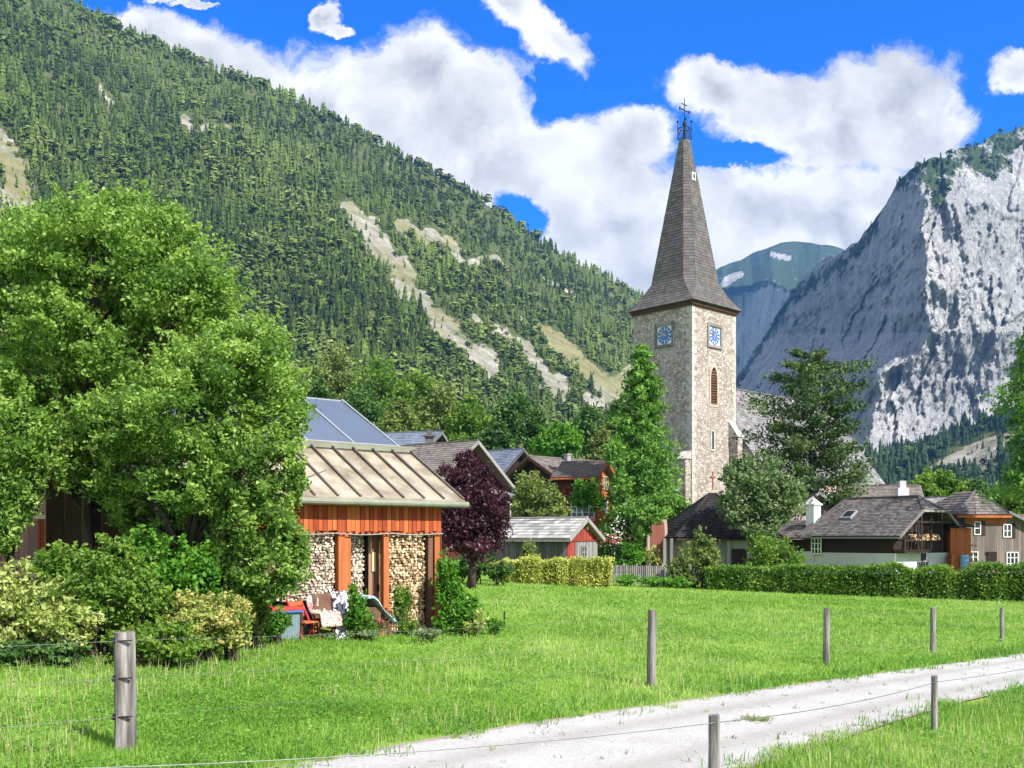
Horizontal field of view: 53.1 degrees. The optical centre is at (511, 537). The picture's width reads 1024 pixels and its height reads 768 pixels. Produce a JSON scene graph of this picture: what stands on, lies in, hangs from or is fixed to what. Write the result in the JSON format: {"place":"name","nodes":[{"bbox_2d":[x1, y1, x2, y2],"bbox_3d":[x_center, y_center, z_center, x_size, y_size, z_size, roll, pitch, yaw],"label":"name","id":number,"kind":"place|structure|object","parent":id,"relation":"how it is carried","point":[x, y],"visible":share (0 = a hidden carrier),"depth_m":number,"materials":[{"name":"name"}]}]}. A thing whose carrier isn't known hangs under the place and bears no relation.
{"place":"outdoors","nodes":[
{"label":"outdoors","id":0,"kind":"place"},
{"bbox_2d":[0,0,639,419],"bbox_3d":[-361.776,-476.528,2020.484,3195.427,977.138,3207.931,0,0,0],"label":"mountain","id":1,"kind":"structure","parent":0,"point":[558,342],"depth_m":1148.14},
{"bbox_2d":[0,0,739,470],"bbox_3d":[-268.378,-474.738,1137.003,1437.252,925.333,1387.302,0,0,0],"label":"forest","id":2,"kind":"object","parent":1,"relation":"on","point":[304,294],"visible":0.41,"depth_m":1034.80,"materials":[{"name":"green plant"}]},
{"bbox_2d":[0,571,1023,767],"bbox_3d":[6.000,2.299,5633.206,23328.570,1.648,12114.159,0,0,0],"label":"ground","id":3,"kind":"structure","parent":0,"point":[388,743],"depth_m":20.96,"materials":[{"name":"green plant"}]},
{"bbox_2d":[0,439,77,580],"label":"house","id":4,"kind":"structure","parent":3,"relation":"on","point":[29,536],"depth_m":29.92,"materials":[{"name":"brown paint"}]},
{"bbox_2d":[33,514,45,581],"bbox_3d":[-11.700,0.900,26.040,0.840,3.000,0.240,0,0,0],"label":"balustrade","id":5,"kind":"object","parent":3,"relation":"on","point":[41,518],"visible":0.18,"depth_m":25.97,"materials":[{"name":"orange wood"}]},
{"bbox_2d":[0,634,93,667],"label":"shrub","id":6,"kind":"object","parent":3,"relation":"on","point":[20,650],"visible":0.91,"depth_m":15.42,"materials":[{"name":"green plant"}]},
{"bbox_2d":[0,555,113,664],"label":"variegated shrub","id":7,"kind":"object","parent":3,"relation":"on","point":[58,618],"visible":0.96,"depth_m":15.89,"materials":[{"name":"yellow plant"}]},
{"bbox_2d":[0,375,121,640],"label":"fruit tree","id":8,"kind":"object","parent":3,"relation":"on","point":[47,451],"visible":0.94,"depth_m":17.91,"materials":[{"name":"green plant"}]},
{"bbox_2d":[20,532,182,660],"bbox_3d":[-6.762,1.019,16.823,2.447,2.211,2.105,0,0,0],"label":"shrub","id":9,"kind":"object","parent":3,"relation":"on","point":[109,580],"visible":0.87,"depth_m":16.57,"materials":[{"name":"green plant"}]},
{"bbox_2d":[0,173,260,640],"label":"fruit tree","id":10,"kind":"object","parent":3,"relation":"on","point":[124,284],"visible":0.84,"depth_m":18.82,"materials":[{"name":"green plant"}]},
{"bbox_2d":[99,619,218,667],"bbox_3d":[-5.530,1.726,16.110,1.753,0.900,1.393,0,0,0],"label":"shrub","id":11,"kind":"object","parent":3,"relation":"on","point":[185,646],"visible":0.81,"depth_m":15.94,"materials":[{"name":"green plant"}]},
{"bbox_2d":[122,523,225,652],"bbox_3d":[-5.951,0.942,17.932,1.824,2.416,1.565,0,0,-17],"label":"shrub","id":12,"kind":"object","parent":3,"relation":"on","point":[186,566],"visible":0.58,"depth_m":17.79,"materials":[{"name":"green plant"}]},
{"bbox_2d":[62,308,325,635],"bbox_3d":[-5.757,-0.920,18.320,4.702,6.448,3.389,0,0,0],"label":"fruit tree","id":13,"kind":"object","parent":3,"relation":"on","point":[213,454],"visible":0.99,"depth_m":18.08,"materials":[{"name":"green plant"}]},
{"bbox_2d":[163,586,255,662],"bbox_3d":[-5.027,1.499,17.045,1.500,1.392,1.448,0,0,-15],"label":"flowering shrub","id":14,"kind":"object","parent":3,"relation":"on","point":[227,623],"visible":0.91,"depth_m":16.96,"materials":[{"name":"yellow plant"}]},
{"bbox_2d":[23,392,469,638],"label":"wood shed","id":15,"kind":"structure","parent":3,"relation":"on","point":[371,481],"depth_m":23.44,"materials":[{"name":"metal"}]},
{"bbox_2d":[273,531,334,601],"bbox_3d":[-4.603,0.600,22.052,1.538,1.533,0.530,0,0,-39],"label":"firewood stack","id":16,"kind":"object","parent":15,"relation":"in","point":[321,567],"visible":0.32,"depth_m":22.14,"materials":[{"name":"beige wood"}]},
{"bbox_2d":[368,532,379,600],"bbox_3d":[-3.080,0.972,23.359,0.449,2.184,0.081,0,0,-38],"label":"door","id":17,"kind":"structure","parent":15,"relation":"in","point":[373,540],"depth_m":23.31,"materials":[{"name":"wood"}]},
{"bbox_2d":[378,531,424,629],"bbox_3d":[-2.563,1.015,23.700,1.029,2.327,0.530,0,0,-39],"label":"firewood stack","id":18,"kind":"object","parent":15,"relation":"in","point":[406,559],"visible":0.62,"depth_m":23.58,"materials":[{"name":"beige wood"}]},
{"bbox_2d":[244,562,275,649],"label":"shrub","id":19,"kind":"object","parent":3,"relation":"on","point":[263,616],"visible":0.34,"depth_m":18.79,"materials":[{"name":"green plant"}]},
{"bbox_2d":[262,604,293,645],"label":"potted bush","id":20,"kind":"object","parent":3,"relation":"on","point":[280,624],"visible":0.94,"depth_m":19.71,"materials":[{"name":"green plant"}]},
{"bbox_2d":[262,606,304,640],"bbox_3d":[-4.674,1.824,20.850,0.720,0.820,0.560,0,0,-39],"label":"table","id":21,"kind":"object","parent":3,"relation":"on","point":[296,612],"visible":0.39,"depth_m":20.78,"materials":[{"name":"red paint"}]},
{"bbox_2d":[286,599,319,638],"bbox_3d":[-4.298,1.755,21.077,0.546,0.957,0.430,0,0,31],"label":"folding chair","id":22,"kind":"object","parent":3,"relation":"on","point":[298,603],"visible":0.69,"depth_m":21.16,"materials":[{"name":"orange wood"}]},
{"bbox_2d":[306,610,312,629],"bbox_3d":[-3.916,1.718,21.730,0.866,1.038,0.390,0,0,-39],"label":"laundry rack","id":23,"kind":"object","parent":3,"relation":"on","point":[307,619],"visible":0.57,"depth_m":21.50,"materials":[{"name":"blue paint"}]},
{"bbox_2d":[310,593,337,610],"bbox_3d":[-3.983,1.389,21.659,0.670,0.441,0.294,0,0,-39],"label":"blanket","id":24,"kind":"object","parent":23,"relation":"hanging from","point":[325,601],"visible":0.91,"depth_m":21.58,"materials":[{"name":"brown fabric"}]},
{"bbox_2d":[329,590,350,638],"bbox_3d":[-3.576,1.631,21.631,0.476,1.016,0.888,0,0,-21],"label":"blanket","id":25,"kind":"object","parent":23,"relation":"hanging from","point":[340,603],"visible":0.61,"depth_m":21.72,"materials":[{"name":"white fabric"}]},
{"bbox_2d":[305,373,336,399],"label":"broadleaf tree","id":26,"kind":"object","parent":3,"relation":"on","point":[319,388],"visible":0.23,"depth_m":184.41,"materials":[{"name":"green plant"}]},
{"bbox_2d":[310,608,335,637],"bbox_3d":[-3.938,1.733,21.443,0.572,1.002,0.450,0,0,45],"label":"folding chair","id":27,"kind":"object","parent":3,"relation":"on","point":[320,626],"visible":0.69,"depth_m":21.27,"materials":[{"name":"brown wood"}]},
{"bbox_2d":[306,595,343,627],"bbox_3d":[-3.886,1.530,21.390,0.607,0.660,0.629,0,0,45],"label":"blanket","id":28,"kind":"object","parent":27,"relation":"on","point":[331,618],"visible":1,"depth_m":21.31,"materials":[{"name":"fabric"}]},
{"bbox_2d":[296,342,367,405],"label":"broadleaf tree","id":29,"kind":"object","parent":3,"relation":"on","point":[336,378],"visible":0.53,"depth_m":198.35,"materials":[{"name":"green plant"}]},
{"bbox_2d":[351,533,363,593],"bbox_3d":[-3.616,0.929,23.160,0.373,2.078,0.530,0,0,-39],"label":"firewood stack","id":30,"kind":"object","parent":3,"relation":"on","point":[357,557],"visible":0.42,"depth_m":23.00,"materials":[{"name":"beige wood"}]},
{"bbox_2d":[343,581,377,639],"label":"climbing plant","id":31,"kind":"object","parent":3,"relation":"on","point":[357,617],"visible":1,"depth_m":21.31,"materials":[{"name":"green plant"}]},
{"bbox_2d":[344,385,390,431],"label":"broadleaf tree","id":32,"kind":"object","parent":3,"relation":"on","point":[365,406],"visible":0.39,"depth_m":168.43,"materials":[{"name":"green plant"}]},
{"bbox_2d":[355,606,391,636],"bbox_3d":[-3.075,1.864,22.329,0.810,0.720,0.440,0,0,-39],"label":"garden heap","id":33,"kind":"object","parent":3,"relation":"on","point":[374,609],"visible":0.25,"depth_m":22.21,"materials":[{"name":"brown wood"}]},
{"bbox_2d":[351,594,397,623],"bbox_3d":[-3.091,1.571,22.315,1.039,0.680,0.670,0,0,-40],"label":"cloth","id":34,"kind":"object","parent":33,"relation":"on","point":[373,601],"visible":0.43,"depth_m":22.30,"materials":[{"name":"white fabric"}]},
{"bbox_2d":[303,625,445,643],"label":"ground plants","id":35,"kind":"object","parent":3,"relation":"on","point":[426,634],"visible":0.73,"depth_m":21.19,"materials":[{"name":"green plant"}]},
{"bbox_2d":[343,351,415,430],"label":"broadleaf tree","id":36,"kind":"object","parent":3,"relation":"on","point":[380,375],"visible":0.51,"depth_m":188.33,"materials":[{"name":"green plant"}]},
{"bbox_2d":[373,396,419,431],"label":"broadleaf tree","id":37,"kind":"object","parent":3,"relation":"on","point":[400,416],"visible":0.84,"depth_m":149.09,"materials":[{"name":"green plant"}]},
{"bbox_2d":[392,584,419,636],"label":"climbing plant","id":38,"kind":"object","parent":3,"relation":"on","point":[402,602],"visible":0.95,"depth_m":22.53,"materials":[{"name":"green plant"}]},
{"bbox_2d":[383,429,447,444],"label":"house","id":39,"kind":"structure","parent":3,"relation":"on","point":[415,437],"depth_m":91.05,"materials":[{"name":"grey tile"}]},
{"bbox_2d":[386,365,452,430],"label":"broadleaf tree","id":40,"kind":"object","parent":3,"relation":"on","point":[406,390],"visible":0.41,"depth_m":178.71,"materials":[{"name":"green plant"}]},
{"bbox_2d":[411,379,458,440],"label":"broadleaf tree","id":41,"kind":"object","parent":3,"relation":"on","point":[440,401],"visible":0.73,"depth_m":163.78,"materials":[{"name":"green plant"}]},
{"bbox_2d":[401,439,516,560],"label":"house","id":42,"kind":"structure","parent":3,"relation":"on","point":[433,455],"depth_m":76.11,"materials":[{"name":"grey wood"}]},
{"bbox_2d":[431,548,488,635],"bbox_3d":[-1.193,1.286,23.390,1.345,2.146,1.083,0,0,0],"label":"tall shrub","id":43,"kind":"object","parent":3,"relation":"on","point":[449,589],"visible":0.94,"depth_m":23.24,"materials":[{"name":"green plant"}]},
{"bbox_2d":[441,391,501,440],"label":"broadleaf tree","id":44,"kind":"object","parent":3,"relation":"on","point":[469,421],"visible":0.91,"depth_m":158.90,"materials":[{"name":"green plant"}]},
{"bbox_2d":[460,608,490,636],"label":"flowering shrub","id":45,"kind":"object","parent":3,"relation":"on","point":[470,626],"visible":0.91,"depth_m":23.20,"materials":[{"name":"yellow plant"}]},
{"bbox_2d":[434,448,520,588],"bbox_3d":[-1.753,-0.688,44.203,4.308,6.330,3.694,0,0,0],"label":"plum tree","id":46,"kind":"object","parent":3,"relation":"on","point":[468,531],"visible":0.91,"depth_m":43.63,"materials":[{"name":"purple plant"}]},
{"bbox_2d":[442,554,519,585],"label":"shrub","id":47,"kind":"object","parent":3,"relation":"on","point":[503,568],"visible":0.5,"depth_m":47.70,"materials":[{"name":"green plant"}]},
{"bbox_2d":[483,617,504,634],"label":"shrub","id":48,"kind":"object","parent":3,"relation":"on","point":[493,625],"visible":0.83,"depth_m":23.90,"materials":[{"name":"green plant"}]},
{"bbox_2d":[475,417,515,449],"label":"broadleaf tree","id":49,"kind":"object","parent":3,"relation":"on","point":[496,436],"visible":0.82,"depth_m":139.21,"materials":[{"name":"green plant"}]},
{"bbox_2d":[487,448,528,473],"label":"house","id":50,"kind":"structure","parent":3,"relation":"on","point":[507,460],"depth_m":96.98,"materials":[{"name":"grey tile"}]},
{"bbox_2d":[486,385,533,448],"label":"broadleaf tree","id":51,"kind":"object","parent":3,"relation":"on","point":[514,402],"visible":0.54,"depth_m":163.80,"materials":[{"name":"green plant"}]},
{"bbox_2d":[0,607,1020,751],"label":"wire fence","id":52,"kind":"object","parent":3,"relation":"on","point":[124,715],"visible":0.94,"depth_m":10.05,"materials":[{"name":"grey wood"}]},
{"bbox_2d":[0,580,1022,758],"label":"meadow flowers","id":53,"kind":"object","parent":3,"relation":"on","point":[364,668],"visible":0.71,"depth_m":14.80,"materials":[{"name":"plant"}]},
{"bbox_2d":[0,581,1023,767],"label":"seed stalks","id":54,"kind":"object","parent":3,"relation":"on","point":[516,719],"visible":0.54,"depth_m":14.68,"materials":[{"name":"plant"}]},
{"bbox_2d":[11,642,1023,767],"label":"verge grass","id":55,"kind":"structure","parent":3,"relation":"on","point":[914,660],"depth_m":14.27,"materials":[{"name":"green plant"}]},
{"bbox_2d":[520,538,540,564],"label":"shrub","id":56,"kind":"object","parent":3,"relation":"on","point":[528,547],"visible":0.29,"depth_m":53.88,"materials":[{"name":"green plant"}]},
{"bbox_2d":[516,404,552,455],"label":"broadleaf tree","id":57,"kind":"object","parent":3,"relation":"on","point":[528,429],"visible":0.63,"depth_m":149.07,"materials":[{"name":"green plant"}]},
{"bbox_2d":[508,470,573,516],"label":"pear tree","id":58,"kind":"object","parent":3,"relation":"on","point":[533,498],"visible":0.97,"depth_m":65.48,"materials":[{"name":"green plant"}]},
{"bbox_2d":[489,516,605,563],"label":"shed","id":59,"kind":"structure","parent":3,"relation":"on","point":[567,536],"depth_m":61.92,"materials":[{"name":"red wood"}]},
{"bbox_2d":[489,553,615,587],"bbox_3d":[2.006,1.674,52.224,6.567,1.758,2.014,0,0,6],"label":"hedge","id":60,"kind":"object","parent":3,"relation":"on","point":[574,571],"visible":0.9,"depth_m":51.57,"materials":[{"name":"yellow plant"}]},
{"bbox_2d":[528,419,584,457],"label":"round tree","id":61,"kind":"object","parent":3,"relation":"on","point":[560,439],"visible":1,"depth_m":128.71,"materials":[{"name":"green plant"}]},
{"bbox_2d":[97,669,1021,767],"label":"wire fence","id":62,"kind":"object","parent":3,"relation":"on","point":[714,722],"visible":0.91,"depth_m":9.46,"materials":[{"name":"grey wood"}]},
{"bbox_2d":[503,453,621,527],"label":"house","id":63,"kind":"structure","parent":3,"relation":"on","point":[546,466],"depth_m":85.61,"materials":[{"name":"red wood"}]},
{"bbox_2d":[550,460,613,554],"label":"house","id":64,"kind":"structure","parent":3,"relation":"on","point":[565,473],"depth_m":81.92,"materials":[{"name":"red wood"}]},
{"bbox_2d":[568,477,604,518],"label":"creeper tree","id":65,"kind":"object","parent":3,"relation":"on","point":[590,494],"visible":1,"depth_m":77.74,"materials":[{"name":"green plant"}]},
{"bbox_2d":[568,401,605,459],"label":"broadleaf tree","id":66,"kind":"object","parent":3,"relation":"on","point":[586,421],"visible":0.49,"depth_m":164.04,"materials":[{"name":"green plant"}]},
{"bbox_2d":[585,424,612,460],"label":"broadleaf tree","id":67,"kind":"object","parent":3,"relation":"on","point":[599,439],"visible":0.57,"depth_m":134.24,"materials":[{"name":"green plant"}]},
{"bbox_2d":[598,523,623,566],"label":"rock garden shrub","id":68,"kind":"object","parent":3,"relation":"on","point":[608,550],"visible":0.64,"depth_m":66.75,"materials":[{"name":"green plant"}]},
{"bbox_2d":[595,397,628,472],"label":"broadleaf tree","id":69,"kind":"object","parent":3,"relation":"on","point":[609,426],"visible":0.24,"depth_m":149.23,"materials":[{"name":"green plant"}]},
{"bbox_2d":[614,538,647,574],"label":"shrub","id":70,"kind":"object","parent":3,"relation":"on","point":[633,554],"visible":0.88,"depth_m":65.62,"materials":[{"name":"green plant"}]},
{"bbox_2d":[610,563,668,583],"bbox_3d":[7.454,2.100,58.059,3.778,1.300,0.142,0,0,0],"label":"picket fence","id":71,"kind":"object","parent":3,"relation":"on","point":[661,569],"visible":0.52,"depth_m":57.99,"materials":[{"name":"grey wood"}]},
{"bbox_2d":[591,343,697,573],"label":"larch","id":72,"kind":"object","parent":3,"relation":"on","point":[646,466],"visible":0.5,"depth_m":77.17,"materials":[{"name":"green plant"}]},
{"bbox_2d":[600,431,691,574],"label":"tree","id":73,"kind":"object","parent":3,"relation":"on","point":[648,511],"visible":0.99,"depth_m":74.20,"materials":[{"name":"green plant"}]},
{"bbox_2d":[644,544,661,576],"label":"rose shrub","id":74,"kind":"object","parent":3,"relation":"on","point":[654,560],"visible":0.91,"depth_m":67.33,"materials":[{"name":"yellow plant"}]},
{"bbox_2d":[611,573,695,587],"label":"ground plants","id":75,"kind":"object","parent":3,"relation":"on","point":[677,581],"visible":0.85,"depth_m":54.67,"materials":[{"name":"green plant"}]},
{"bbox_2d":[646,519,666,577],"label":"gateway","id":76,"kind":"object","parent":3,"relation":"on","point":[659,533],"visible":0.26,"depth_m":69.47,"materials":[{"name":"beige paint"}]},
{"bbox_2d":[650,521,664,577],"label":"door","id":77,"kind":"structure","parent":76,"relation":"in","point":[658,532],"depth_m":69.47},
{"bbox_2d":[664,525,724,587],"bbox_3d":[9.972,1.063,56.016,3.370,3.637,2.533,0,0,0],"label":"shrub","id":78,"kind":"object","parent":3,"relation":"on","point":[700,555],"visible":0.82,"depth_m":55.67,"materials":[{"name":"green plant"}]},
{"bbox_2d":[645,493,783,576],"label":"house","id":79,"kind":"structure","parent":3,"relation":"on","point":[731,545],"depth_m":67.95,"materials":[{"name":"grey paint"}]},
{"bbox_2d":[732,549,746,573],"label":"door","id":80,"kind":"structure","parent":79,"relation":"in","point":[737,554],"depth_m":67.85,"materials":[{"name":"brown wood"}]},
{"bbox_2d":[714,449,808,565],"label":"silver tree","id":81,"kind":"object","parent":3,"relation":"on","point":[746,498],"visible":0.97,"depth_m":65.34,"materials":[{"name":"green plant"}]},
{"bbox_2d":[742,530,810,573],"bbox_3d":[15.424,1.283,59.894,4.163,3.516,3.124,0,0,0],"label":"shrub","id":82,"kind":"object","parent":3,"relation":"on","point":[767,552],"visible":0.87,"depth_m":59.52,"materials":[{"name":"green plant"}]},
{"bbox_2d":[764,490,834,539],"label":"house","id":83,"kind":"structure","parent":3,"relation":"on","point":[819,493],"depth_m":82.05,"materials":[{"name":"beige paint"}]},
{"bbox_2d":[731,346,885,515],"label":"pine","id":84,"kind":"object","parent":3,"relation":"on","point":[830,453],"visible":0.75,"depth_m":82.78,"materials":[{"name":"green plant"}]},
{"bbox_2d":[701,559,1023,601],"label":"hedge","id":85,"kind":"object","parent":3,"relation":"on","point":[948,582],"visible":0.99,"depth_m":50.90,"materials":[{"name":"green plant"}]},
{"bbox_2d":[775,495,962,573],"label":"farmhouse","id":86,"kind":"object","parent":3,"relation":"on","point":[910,530],"visible":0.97,"depth_m":73.92,"materials":[{"name":"grey"}]},
{"bbox_2d":[811,539,821,553],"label":"window","id":87,"kind":"structure","parent":86,"relation":"in","point":[816,544],"depth_m":75.95,"materials":[{"name":"white paint"}]},
{"bbox_2d":[847,481,923,496],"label":"house","id":88,"kind":"structure","parent":3,"relation":"on","point":[902,488],"depth_m":95.59,"materials":[{"name":"beige paint"}]},
{"bbox_2d":[908,467,969,496],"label":"round tree","id":89,"kind":"object","parent":3,"relation":"on","point":[935,483],"visible":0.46,"depth_m":104.23,"materials":[{"name":"green plant"}]},
{"bbox_2d":[944,523,974,570],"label":"wooden store","id":90,"kind":"structure","parent":3,"relation":"on","point":[958,542],"depth_m":74.60,"materials":[{"name":"orange wood"}]},
{"bbox_2d":[965,475,989,495],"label":"broadleaf tree","id":91,"kind":"object","parent":3,"relation":"on","point":[972,484],"visible":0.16,"depth_m":139.36,"materials":[{"name":"green plant"}]},
{"bbox_2d":[934,490,1023,573],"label":"timber house","id":92,"kind":"structure","parent":3,"relation":"on","point":[997,533],"depth_m":76.41,"materials":[{"name":"orange wood"}]},
{"bbox_2d":[974,313,1023,512],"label":"larch","id":93,"kind":"object","parent":3,"relation":"on","point":[1014,480],"visible":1,"depth_m":70.26,"materials":[{"name":"green plant"}]},
{"bbox_2d":[999,474,1023,513],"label":"round tree","id":94,"kind":"object","parent":3,"relation":"on","point":[1011,505],"visible":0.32,"depth_m":81.45,"materials":[{"name":"green plant"}]},
{"bbox_2d":[74,0,1023,295],"label":"sky","id":95,"kind":"structure","parent":0,"point":[807,116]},
{"bbox_2d":[268,653,1023,767],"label":"gravel road","id":96,"kind":"structure","parent":0,"point":[643,748],"depth_m":12.81,"materials":[{"name":"grey gravel"}]},
{"bbox_2d":[446,665,1022,767],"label":"road weeds","id":97,"kind":"object","parent":96,"relation":"on","point":[689,759],"visible":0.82,"depth_m":13.64,"materials":[{"name":"green plant"}]},
{"bbox_2d":[627,98,884,519],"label":"church","id":98,"kind":"structure","parent":0,"point":[684,311],"depth_m":97.66,"materials":[{"name":"stone"}]},
{"bbox_2d":[710,364,717,406],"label":"belfry window","id":99,"kind":"structure","parent":98,"relation":"in","point":[713,371],"depth_m":97.30,"materials":[{"name":"wood"}]},
{"bbox_2d":[716,241,843,377],"bbox_3d":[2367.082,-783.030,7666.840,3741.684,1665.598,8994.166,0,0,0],"label":"summit","id":100,"kind":"structure","parent":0,"point":[757,286],"depth_m":4569.89,"materials":[{"name":"stone"}]},
{"bbox_2d":[736,126,1023,453],"bbox_3d":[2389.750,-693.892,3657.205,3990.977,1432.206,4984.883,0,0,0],"label":"rocky mountain","id":101,"kind":"structure","parent":0,"point":[921,301],"depth_m":1826.98,"materials":[{"name":"stone"}]},
{"bbox_2d":[736,125,1018,392],"bbox_3d":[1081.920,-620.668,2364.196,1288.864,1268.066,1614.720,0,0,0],"label":"dwarf pine forest","id":102,"kind":"object","parent":101,"relation":"on","point":[949,156],"visible":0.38,"depth_m":1980.27,"materials":[{"name":"green plant"}]},
{"bbox_2d":[877,414,1019,480],"bbox_3d":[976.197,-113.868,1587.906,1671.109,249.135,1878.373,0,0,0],"label":"foothill","id":103,"kind":"structure","parent":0,"point":[960,450],"depth_m":1087.21,"materials":[{"name":"beige stone"}]},
{"bbox_2d":[863,403,1023,491],"bbox_3d":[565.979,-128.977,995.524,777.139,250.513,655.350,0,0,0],"label":"forest","id":104,"kind":"object","parent":103,"relation":"on","point":[896,460],"visible":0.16,"depth_m":1088.54,"materials":[{"name":"green plant"}]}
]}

